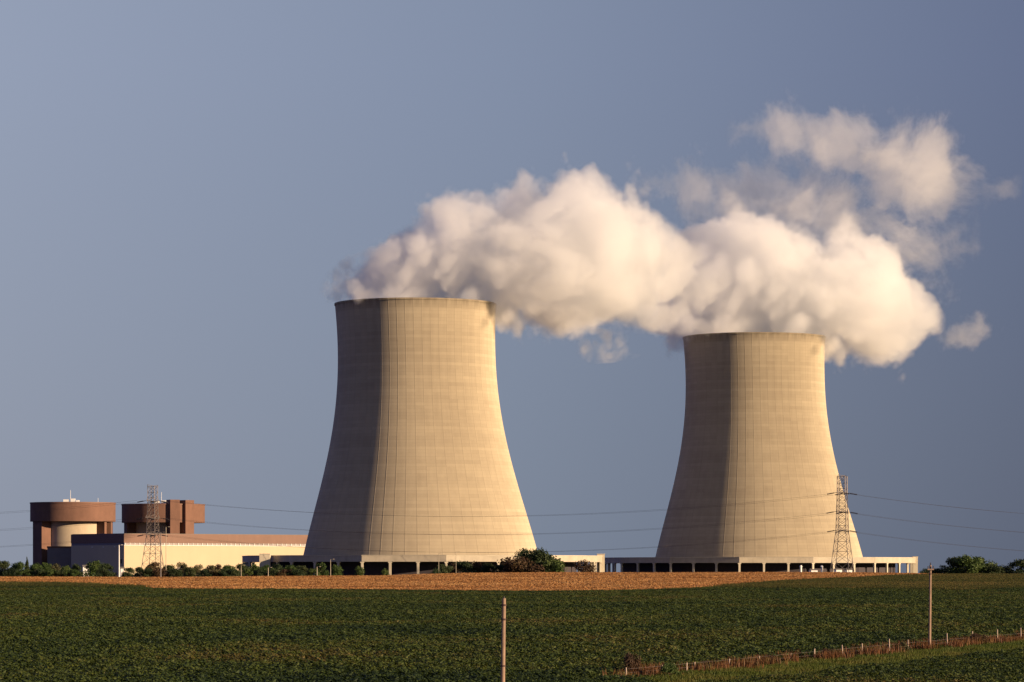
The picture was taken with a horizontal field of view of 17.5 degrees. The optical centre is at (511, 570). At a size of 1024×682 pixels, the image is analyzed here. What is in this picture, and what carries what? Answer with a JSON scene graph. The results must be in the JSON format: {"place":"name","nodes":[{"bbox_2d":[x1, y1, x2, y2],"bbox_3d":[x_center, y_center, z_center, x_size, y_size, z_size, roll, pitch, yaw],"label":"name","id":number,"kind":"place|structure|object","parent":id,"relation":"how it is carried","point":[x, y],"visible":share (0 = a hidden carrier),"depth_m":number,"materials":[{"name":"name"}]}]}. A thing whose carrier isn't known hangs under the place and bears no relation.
{"place":"outdoors","nodes":[
{"label":"outdoors","id":0,"kind":"place"},
{"bbox_2d":[47,546,70,568],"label":"annex building","id":1,"kind":"structure","parent":0,"point":[60,556],"depth_m":2385.01,"materials":[{"name":"metal"}]},
{"bbox_2d":[30,490,115,568],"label":"reactor building","id":2,"kind":"structure","parent":0,"point":[51,517],"depth_m":2410.49,"materials":[{"name":"brown concrete"}]},
{"bbox_2d":[18,576,225,576],"bbox_3d":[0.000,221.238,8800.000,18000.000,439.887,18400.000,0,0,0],"label":"ground","id":3,"kind":"structure","parent":0,"point":[120,576],"depth_m":1628.57,"materials":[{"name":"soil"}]},
{"bbox_2d":[0,561,9,575],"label":"tree","id":4,"kind":"object","parent":3,"relation":"on","point":[4,565],"visible":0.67,"depth_m":1648.59,"materials":[{"name":"green plant"}]},
{"bbox_2d":[2,568,19,575],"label":"bush","id":5,"kind":"object","parent":3,"relation":"on","point":[11,572],"visible":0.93,"depth_m":1573.34,"materials":[{"name":"green plant"}]},
{"bbox_2d":[9,561,25,575],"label":"tree","id":6,"kind":"object","parent":3,"relation":"on","point":[19,566],"visible":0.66,"depth_m":1638.77,"materials":[{"name":"green plant"}]},
{"bbox_2d":[17,569,34,575],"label":"bush","id":7,"kind":"object","parent":3,"relation":"on","point":[25,572],"visible":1,"depth_m":1573.94,"materials":[{"name":"green plant"}]},
{"bbox_2d":[25,557,29,569],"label":"conifer tree","id":8,"kind":"object","parent":3,"relation":"on","point":[27,565],"visible":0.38,"depth_m":1679.51,"materials":[{"name":"green plant"}]},
{"bbox_2d":[29,563,42,576],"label":"tree","id":9,"kind":"object","parent":3,"relation":"on","point":[36,566],"visible":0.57,"depth_m":1629.12,"materials":[{"name":"green plant"}]},
{"bbox_2d":[32,568,49,575],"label":"bush","id":10,"kind":"object","parent":3,"relation":"on","point":[39,572],"visible":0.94,"depth_m":1573.15,"materials":[{"name":"green plant"}]},
{"bbox_2d":[40,562,50,572],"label":"tree","id":11,"kind":"object","parent":3,"relation":"on","point":[46,566],"visible":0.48,"depth_m":1647.54,"materials":[{"name":"green plant"}]},
{"bbox_2d":[44,569,60,575],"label":"bush","id":12,"kind":"object","parent":3,"relation":"on","point":[50,572],"visible":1,"depth_m":1573.25,"materials":[{"name":"green plant"}]},
{"bbox_2d":[50,563,60,576],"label":"tree","id":13,"kind":"object","parent":3,"relation":"on","point":[56,566],"visible":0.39,"depth_m":1618.76,"materials":[{"name":"green plant"}]},
{"bbox_2d":[54,569,68,576],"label":"bush","id":14,"kind":"object","parent":3,"relation":"on","point":[59,572],"visible":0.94,"depth_m":1573.46,"materials":[{"name":"green plant"}]},
{"bbox_2d":[61,565,69,576],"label":"tree","id":15,"kind":"object","parent":3,"relation":"on","point":[65,568],"visible":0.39,"depth_m":1609.41,"materials":[{"name":"green plant"}]},
{"bbox_2d":[63,569,80,575],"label":"bush","id":16,"kind":"object","parent":3,"relation":"on","point":[72,572],"visible":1,"depth_m":1573.93,"materials":[{"name":"green plant"}]},
{"bbox_2d":[70,563,82,576],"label":"tree","id":17,"kind":"object","parent":3,"relation":"on","point":[77,567],"visible":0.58,"depth_m":1628.73,"materials":[{"name":"green plant"}]},
{"bbox_2d":[82,560,100,576],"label":"tree","id":18,"kind":"object","parent":3,"relation":"on","point":[92,567],"visible":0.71,"depth_m":1616.68,"materials":[{"name":"green plant"}]},
{"bbox_2d":[96,567,112,576],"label":"bush","id":19,"kind":"object","parent":3,"relation":"on","point":[102,572],"visible":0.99,"depth_m":1573.43,"materials":[{"name":"green plant"}]},
{"bbox_2d":[98,563,117,576],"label":"tree","id":20,"kind":"object","parent":3,"relation":"on","point":[107,566],"visible":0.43,"depth_m":1598.79,"materials":[{"name":"green plant"}]},
{"bbox_2d":[118,545,119,576],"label":"lamp post","id":21,"kind":"object","parent":3,"relation":"on","point":[119,563],"visible":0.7,"depth_m":1559.87,"materials":[{"name":"white metal"}]},
{"bbox_2d":[121,567,134,576],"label":"tree","id":22,"kind":"object","parent":3,"relation":"on","point":[130,570],"visible":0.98,"depth_m":1599.31,"materials":[{"name":"green plant"}]},
{"bbox_2d":[133,567,145,576],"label":"tree","id":23,"kind":"object","parent":3,"relation":"on","point":[137,573],"visible":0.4,"depth_m":1619.02,"materials":[{"name":"green plant"}]},
{"bbox_2d":[138,568,154,576],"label":"bush","id":24,"kind":"object","parent":3,"relation":"on","point":[146,572],"visible":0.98,"depth_m":1573.28,"materials":[{"name":"green plant"}]},
{"bbox_2d":[145,562,161,576],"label":"tree","id":25,"kind":"object","parent":3,"relation":"on","point":[153,565],"visible":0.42,"depth_m":1609.84,"materials":[{"name":"green plant"}]},
{"bbox_2d":[150,568,168,576],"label":"bush","id":26,"kind":"object","parent":3,"relation":"on","point":[157,573],"visible":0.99,"depth_m":1574.11,"materials":[{"name":"green plant"}]},
{"bbox_2d":[160,532,161,576],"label":"lamp post","id":27,"kind":"object","parent":3,"relation":"on","point":[160,554],"visible":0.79,"depth_m":1569.83,"materials":[{"name":"metal"}]},
{"bbox_2d":[162,565,174,575],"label":"tree","id":28,"kind":"object","parent":3,"relation":"on","point":[167,567],"visible":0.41,"depth_m":1629.40,"materials":[{"name":"green plant"}]},
{"bbox_2d":[166,568,182,576],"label":"bush","id":29,"kind":"object","parent":3,"relation":"on","point":[175,571],"visible":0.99,"depth_m":1573.85,"materials":[{"name":"green plant"}]},
{"bbox_2d":[175,562,187,576],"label":"tree","id":30,"kind":"object","parent":3,"relation":"on","point":[183,566],"visible":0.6,"depth_m":1618.52,"materials":[{"name":"green plant"}]},
{"bbox_2d":[182,566,195,576],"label":"bush","id":31,"kind":"object","parent":3,"relation":"on","point":[190,571],"visible":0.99,"depth_m":1589.26,"materials":[{"name":"green plant"}]},
{"bbox_2d":[193,564,202,575],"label":"tree","id":32,"kind":"object","parent":3,"relation":"on","point":[198,569],"visible":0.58,"depth_m":1639.11,"materials":[{"name":"green plant"}]},
{"bbox_2d":[196,568,211,576],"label":"bush","id":33,"kind":"object","parent":3,"relation":"on","point":[205,573],"visible":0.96,"depth_m":1573.44,"materials":[{"name":"green plant"}]},
{"bbox_2d":[203,565,214,576],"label":"tree","id":34,"kind":"object","parent":3,"relation":"on","point":[211,567],"visible":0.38,"depth_m":1608.43,"materials":[{"name":"green plant"}]},
{"bbox_2d":[209,569,220,576],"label":"bush","id":35,"kind":"object","parent":3,"relation":"on","point":[214,571],"visible":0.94,"depth_m":1573.40,"materials":[{"name":"green plant"}]},
{"bbox_2d":[214,568,231,576],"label":"bush","id":36,"kind":"object","parent":3,"relation":"on","point":[224,572],"visible":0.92,"depth_m":1573.58,"materials":[{"name":"green plant"}]},
{"bbox_2d":[222,564,236,568],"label":"tree","id":37,"kind":"object","parent":3,"relation":"on","point":[228,566],"visible":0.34,"depth_m":1599.57,"materials":[{"name":"green plant"}]},
{"bbox_2d":[227,569,239,575],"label":"bush","id":38,"kind":"object","parent":3,"relation":"on","point":[233,572],"visible":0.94,"depth_m":1573.49,"materials":[{"name":"green plant"}]},
{"bbox_2d":[236,563,248,575],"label":"tree","id":39,"kind":"object","parent":3,"relation":"on","point":[239,567],"visible":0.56,"depth_m":1619.63,"materials":[{"name":"green plant"}]},
{"bbox_2d":[239,568,252,575],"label":"bush","id":40,"kind":"object","parent":3,"relation":"on","point":[247,571],"visible":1,"depth_m":1583.52,"materials":[{"name":"green plant"}]},
{"bbox_2d":[243,564,259,575],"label":"tree","id":41,"kind":"object","parent":3,"relation":"on","point":[254,567],"visible":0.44,"depth_m":1638.63,"materials":[{"name":"green plant"}]},
{"bbox_2d":[253,569,269,575],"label":"bush","id":42,"kind":"object","parent":3,"relation":"on","point":[258,571],"visible":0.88,"depth_m":1574.21,"materials":[{"name":"green plant"}]},
{"bbox_2d":[257,564,275,573],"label":"tree","id":43,"kind":"object","parent":3,"relation":"on","point":[265,567],"visible":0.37,"depth_m":1617.99,"materials":[{"name":"green plant"}]},
{"bbox_2d":[266,569,279,575],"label":"bush","id":44,"kind":"object","parent":3,"relation":"on","point":[273,572],"visible":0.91,"depth_m":1573.82,"materials":[{"name":"green plant"}]},
{"bbox_2d":[272,564,283,570],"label":"tree","id":45,"kind":"object","parent":3,"relation":"on","point":[279,567],"visible":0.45,"depth_m":1629.74,"materials":[{"name":"green plant"}]},
{"bbox_2d":[277,569,292,575],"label":"bush","id":46,"kind":"object","parent":3,"relation":"on","point":[283,572],"visible":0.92,"depth_m":1573.68,"materials":[{"name":"green plant"}]},
{"bbox_2d":[284,564,296,574],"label":"tree","id":47,"kind":"object","parent":3,"relation":"on","point":[291,567],"visible":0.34,"depth_m":1598.55,"materials":[{"name":"green plant"}]},
{"bbox_2d":[289,569,303,575],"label":"bush","id":48,"kind":"object","parent":3,"relation":"on","point":[296,572],"visible":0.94,"depth_m":1573.50,"materials":[{"name":"green plant"}]},
{"bbox_2d":[296,565,307,575],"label":"tree","id":49,"kind":"object","parent":3,"relation":"on","point":[303,568],"visible":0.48,"depth_m":1618.87,"materials":[{"name":"green plant"}]},
{"bbox_2d":[306,568,319,575],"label":"bush","id":50,"kind":"object","parent":3,"relation":"on","point":[313,572],"visible":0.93,"depth_m":1589.38,"materials":[{"name":"green plant"}]},
{"bbox_2d":[315,562,328,575],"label":"tree","id":51,"kind":"object","parent":3,"relation":"on","point":[322,568],"visible":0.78,"depth_m":1628.70,"materials":[{"name":"green plant"}]},
{"bbox_2d":[328,564,343,575],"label":"tree","id":52,"kind":"object","parent":3,"relation":"on","point":[336,570],"visible":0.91,"depth_m":1598.77,"materials":[{"name":"green plant"}]},
{"bbox_2d":[354,566,364,575],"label":"tree","id":53,"kind":"object","parent":3,"relation":"on","point":[359,571],"visible":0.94,"depth_m":1608.71,"materials":[{"name":"green plant"}]},
{"bbox_2d":[381,568,389,574],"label":"tree","id":54,"kind":"object","parent":3,"relation":"on","point":[384,571],"visible":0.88,"depth_m":1599.02,"materials":[{"name":"green plant"}]},
{"bbox_2d":[429,569,440,573],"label":"bush","id":55,"kind":"object","parent":3,"relation":"on","point":[434,571],"visible":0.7,"depth_m":1579.48,"materials":[{"name":"green plant"}]},
{"bbox_2d":[437,564,452,572],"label":"bush","id":56,"kind":"object","parent":3,"relation":"on","point":[444,568],"visible":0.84,"depth_m":1588.72,"materials":[{"name":"green plant"}]},
{"bbox_2d":[448,563,459,572],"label":"tree","id":57,"kind":"object","parent":3,"relation":"on","point":[455,569],"visible":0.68,"depth_m":1607.62,"materials":[{"name":"green plant"}]},
{"bbox_2d":[453,560,478,572],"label":"tree","id":58,"kind":"object","parent":3,"relation":"on","point":[464,567],"visible":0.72,"depth_m":1599.71,"materials":[{"name":"green plant"}]},
{"bbox_2d":[470,561,481,572],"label":"tree","id":59,"kind":"object","parent":3,"relation":"on","point":[476,566],"visible":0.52,"depth_m":1617.48,"materials":[{"name":"green plant"}]},
{"bbox_2d":[480,563,496,572],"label":"tree","id":60,"kind":"object","parent":3,"relation":"on","point":[486,567],"visible":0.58,"depth_m":1598.76,"materials":[{"name":"green plant"}]},
{"bbox_2d":[493,564,505,572],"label":"tree","id":61,"kind":"object","parent":3,"relation":"on","point":[499,568],"visible":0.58,"depth_m":1608.77,"materials":[{"name":"green plant"}]},
{"bbox_2d":[501,596,505,681],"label":"utility pole","id":62,"kind":"object","parent":3,"relation":"on","point":[503,630],"visible":1,"depth_m":209.89,"materials":[{"name":"wood"}]},
{"bbox_2d":[502,566,520,572],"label":"bush","id":63,"kind":"object","parent":3,"relation":"on","point":[507,569],"visible":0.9,"depth_m":1587.49,"materials":[{"name":"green plant"}]},
{"bbox_2d":[497,556,544,572],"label":"bush","id":64,"kind":"object","parent":3,"relation":"on","point":[521,565],"visible":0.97,"depth_m":1585.77,"materials":[{"name":"brown plant"}]},
{"bbox_2d":[511,547,556,571],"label":"tree","id":65,"kind":"object","parent":3,"relation":"on","point":[539,556],"visible":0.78,"depth_m":1596.84,"materials":[{"name":"green plant"}]},
{"bbox_2d":[542,558,567,571],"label":"bush","id":66,"kind":"object","parent":3,"relation":"on","point":[554,565],"visible":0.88,"depth_m":1586.48,"materials":[{"name":"green plant"}]},
{"bbox_2d":[573,560,596,571],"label":"bush","id":67,"kind":"object","parent":3,"relation":"on","point":[586,567],"visible":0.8,"depth_m":1638.60,"materials":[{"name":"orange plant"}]},
{"bbox_2d":[623,651,641,673],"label":"bush","id":68,"kind":"object","parent":3,"relation":"on","point":[630,660],"visible":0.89,"depth_m":305.54,"materials":[{"name":"brown plant"}]},
{"bbox_2d":[660,662,680,675],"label":"bush","id":69,"kind":"object","parent":3,"relation":"on","point":[668,669],"visible":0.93,"depth_m":303.52,"materials":[{"name":"green plant"}]},
{"bbox_2d":[701,660,714,668],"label":"bush","id":70,"kind":"object","parent":3,"relation":"on","point":[703,662],"visible":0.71,"depth_m":317.81,"materials":[{"name":"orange plant"}]},
{"bbox_2d":[764,655,782,662],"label":"bush","id":71,"kind":"object","parent":3,"relation":"on","point":[775,657],"visible":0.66,"depth_m":329.57,"materials":[{"name":"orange plant"}]},
{"bbox_2d":[602,629,1023,677],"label":"dry weeds","id":72,"kind":"object","parent":3,"relation":"on","point":[873,649],"visible":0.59,"depth_m":340.90,"materials":[{"name":"brown plant"}]},
{"bbox_2d":[625,628,1021,674],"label":"wire fence","id":73,"kind":"object","parent":3,"relation":"on","point":[815,651],"visible":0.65,"depth_m":346.69,"materials":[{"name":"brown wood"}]},
{"bbox_2d":[820,648,833,655],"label":"bush","id":74,"kind":"object","parent":3,"relation":"on","point":[827,650],"visible":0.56,"depth_m":342.62,"materials":[{"name":"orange plant"}]},
{"bbox_2d":[827,474,857,571],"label":"lattice pylon","id":75,"kind":"object","parent":3,"relation":"on","point":[841,509],"visible":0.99,"depth_m":1609.28,"materials":[{"name":"metal"}]},
{"bbox_2d":[158,494,824,515],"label":"power wire","id":76,"kind":"object","parent":75,"relation":"attached to","point":[523,515],"visible":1,"depth_m":1663.47,"materials":[{"name":"black metal"}]},
{"bbox_2d":[161,513,823,534],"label":"power wire","id":77,"kind":"object","parent":75,"relation":"attached to","point":[483,534],"visible":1,"depth_m":1674.16,"materials":[{"name":"black metal"}]},
{"bbox_2d":[169,532,821,551],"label":"power wire","id":78,"kind":"object","parent":75,"relation":"attached to","point":[575,550],"visible":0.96,"depth_m":1671.52,"materials":[{"name":"black metal"}]},
{"bbox_2d":[171,514,829,534],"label":"power wire","id":79,"kind":"object","parent":75,"relation":"attached to","point":[515,534],"visible":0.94,"depth_m":1681.32,"materials":[{"name":"black metal"}]},
{"bbox_2d":[170,532,832,552],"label":"power wire","id":80,"kind":"object","parent":75,"relation":"attached to","point":[492,552],"visible":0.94,"depth_m":1687.16,"materials":[{"name":"metal"}]},
{"bbox_2d":[175,495,829,516],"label":"power wire","id":81,"kind":"object","parent":75,"relation":"attached to","point":[508,516],"visible":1,"depth_m":1683.48,"materials":[{"name":"black metal"}]},
{"bbox_2d":[896,641,912,650],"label":"bush","id":82,"kind":"object","parent":3,"relation":"on","point":[903,643],"visible":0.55,"depth_m":359.87,"materials":[{"name":"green plant"}]},
{"bbox_2d":[927,563,933,647],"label":"utility pole","id":83,"kind":"object","parent":3,"relation":"on","point":[930,569],"visible":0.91,"depth_m":364.87,"materials":[{"name":"wood"}]},
{"bbox_2d":[936,556,968,573],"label":"tree","id":84,"kind":"object","parent":3,"relation":"on","point":[944,567],"visible":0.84,"depth_m":1698.48,"materials":[{"name":"green plant"}]},
{"bbox_2d":[945,554,986,573],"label":"tree","id":85,"kind":"object","parent":3,"relation":"on","point":[965,561],"visible":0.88,"depth_m":1687.12,"materials":[{"name":"green plant"}]},
{"bbox_2d":[969,633,989,643],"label":"bush","id":86,"kind":"object","parent":3,"relation":"on","point":[977,635],"visible":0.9,"depth_m":379.44,"materials":[{"name":"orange plant"}]},
{"bbox_2d":[965,556,997,572],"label":"tree","id":87,"kind":"object","parent":3,"relation":"on","point":[988,563],"visible":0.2,"depth_m":1707.34,"materials":[{"name":"green plant"}]},
{"bbox_2d":[980,564,1005,573],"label":"bush","id":88,"kind":"object","parent":3,"relation":"on","point":[992,569],"visible":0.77,"depth_m":1687.49,"materials":[{"name":"green plant"}]},
{"bbox_2d":[1000,565,1010,573],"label":"bush","id":89,"kind":"object","parent":3,"relation":"on","point":[1005,568],"visible":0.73,"depth_m":1699.05,"materials":[{"name":"green plant"}]},
{"bbox_2d":[1002,559,1023,573],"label":"tree","id":90,"kind":"object","parent":3,"relation":"on","point":[1017,563],"visible":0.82,"depth_m":1688.95,"materials":[{"name":"green plant"}]},
{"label":"grass verge","id":91,"kind":"structure","parent":3,"relation":"on","visible":0},
{"bbox_2d":[639,636,1023,681],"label":"verge grass","id":92,"kind":"structure","parent":91,"relation":"on","point":[817,664],"depth_m":328.98,"materials":[{"name":"green plant"}]},
{"bbox_2d":[121,492,204,533],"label":"reactor building","id":93,"kind":"structure","parent":0,"point":[186,513],"depth_m":2467.56,"materials":[{"name":"brown concrete"}]},
{"bbox_2d":[71,533,307,574],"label":"turbine hall","id":94,"kind":"structure","parent":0,"point":[193,551],"depth_m":2347.64,"materials":[{"name":"beige"}]},
{"bbox_2d":[0,0,1023,572],"label":"sky","id":95,"kind":"structure","parent":0,"point":[191,191],"materials":[{"name":"blue"}]},
{"bbox_3d":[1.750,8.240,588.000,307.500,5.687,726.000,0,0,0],"label":"green field","id":96,"kind":"structure","parent":0,"visible":0},
{"bbox_2d":[0,586,1023,681],"bbox_3d":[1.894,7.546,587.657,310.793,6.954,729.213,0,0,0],"label":"bean crop","id":97,"kind":"object","parent":96,"relation":"on","point":[91,634],"visible":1,"depth_m":423.55,"materials":[{"name":"green plant"}]},
{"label":"near field","id":98,"kind":"structure","parent":0,"visible":0},
{"bbox_2d":[473,646,1023,681],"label":"bean crop","id":99,"kind":"object","parent":98,"relation":"on","point":[996,666],"visible":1,"depth_m":302.27,"materials":[{"name":"green plant"}]},
{"bbox_3d":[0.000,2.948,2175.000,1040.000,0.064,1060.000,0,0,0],"label":"gravel yard","id":100,"kind":"structure","parent":0,"visible":0},
{"bbox_2d":[136,484,168,566],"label":"lattice pylon","id":101,"kind":"object","parent":100,"relation":"on","point":[154,501],"visible":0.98,"depth_m":1748.60,"materials":[{"name":"metal"}]},
{"bbox_2d":[242,297,604,575],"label":"cooling tower","id":102,"kind":"structure","parent":100,"relation":"on","point":[418,438],"depth_m":1757.91,"materials":[{"name":"concrete"}]},
{"bbox_2d":[605,332,917,572],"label":"cooling tower","id":103,"kind":"structure","parent":100,"relation":"on","point":[756,428],"depth_m":2002.67,"materials":[{"name":"grey concrete"}]},
{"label":"corn field","id":104,"kind":"structure","parent":0,"visible":0},
{"bbox_2d":[0,573,1023,589],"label":"corn crop","id":105,"kind":"object","parent":104,"relation":"on","point":[957,581],"visible":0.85,"depth_m":987.87,"materials":[{"name":"green plant"}]},
{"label":"brown field","id":106,"kind":"structure","parent":0,"visible":0},
{"bbox_2d":[0,572,942,590],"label":"ripe crop","id":107,"kind":"object","parent":106,"relation":"on","point":[528,581],"visible":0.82,"depth_m":1180.48,"materials":[{"name":"brown plant"}]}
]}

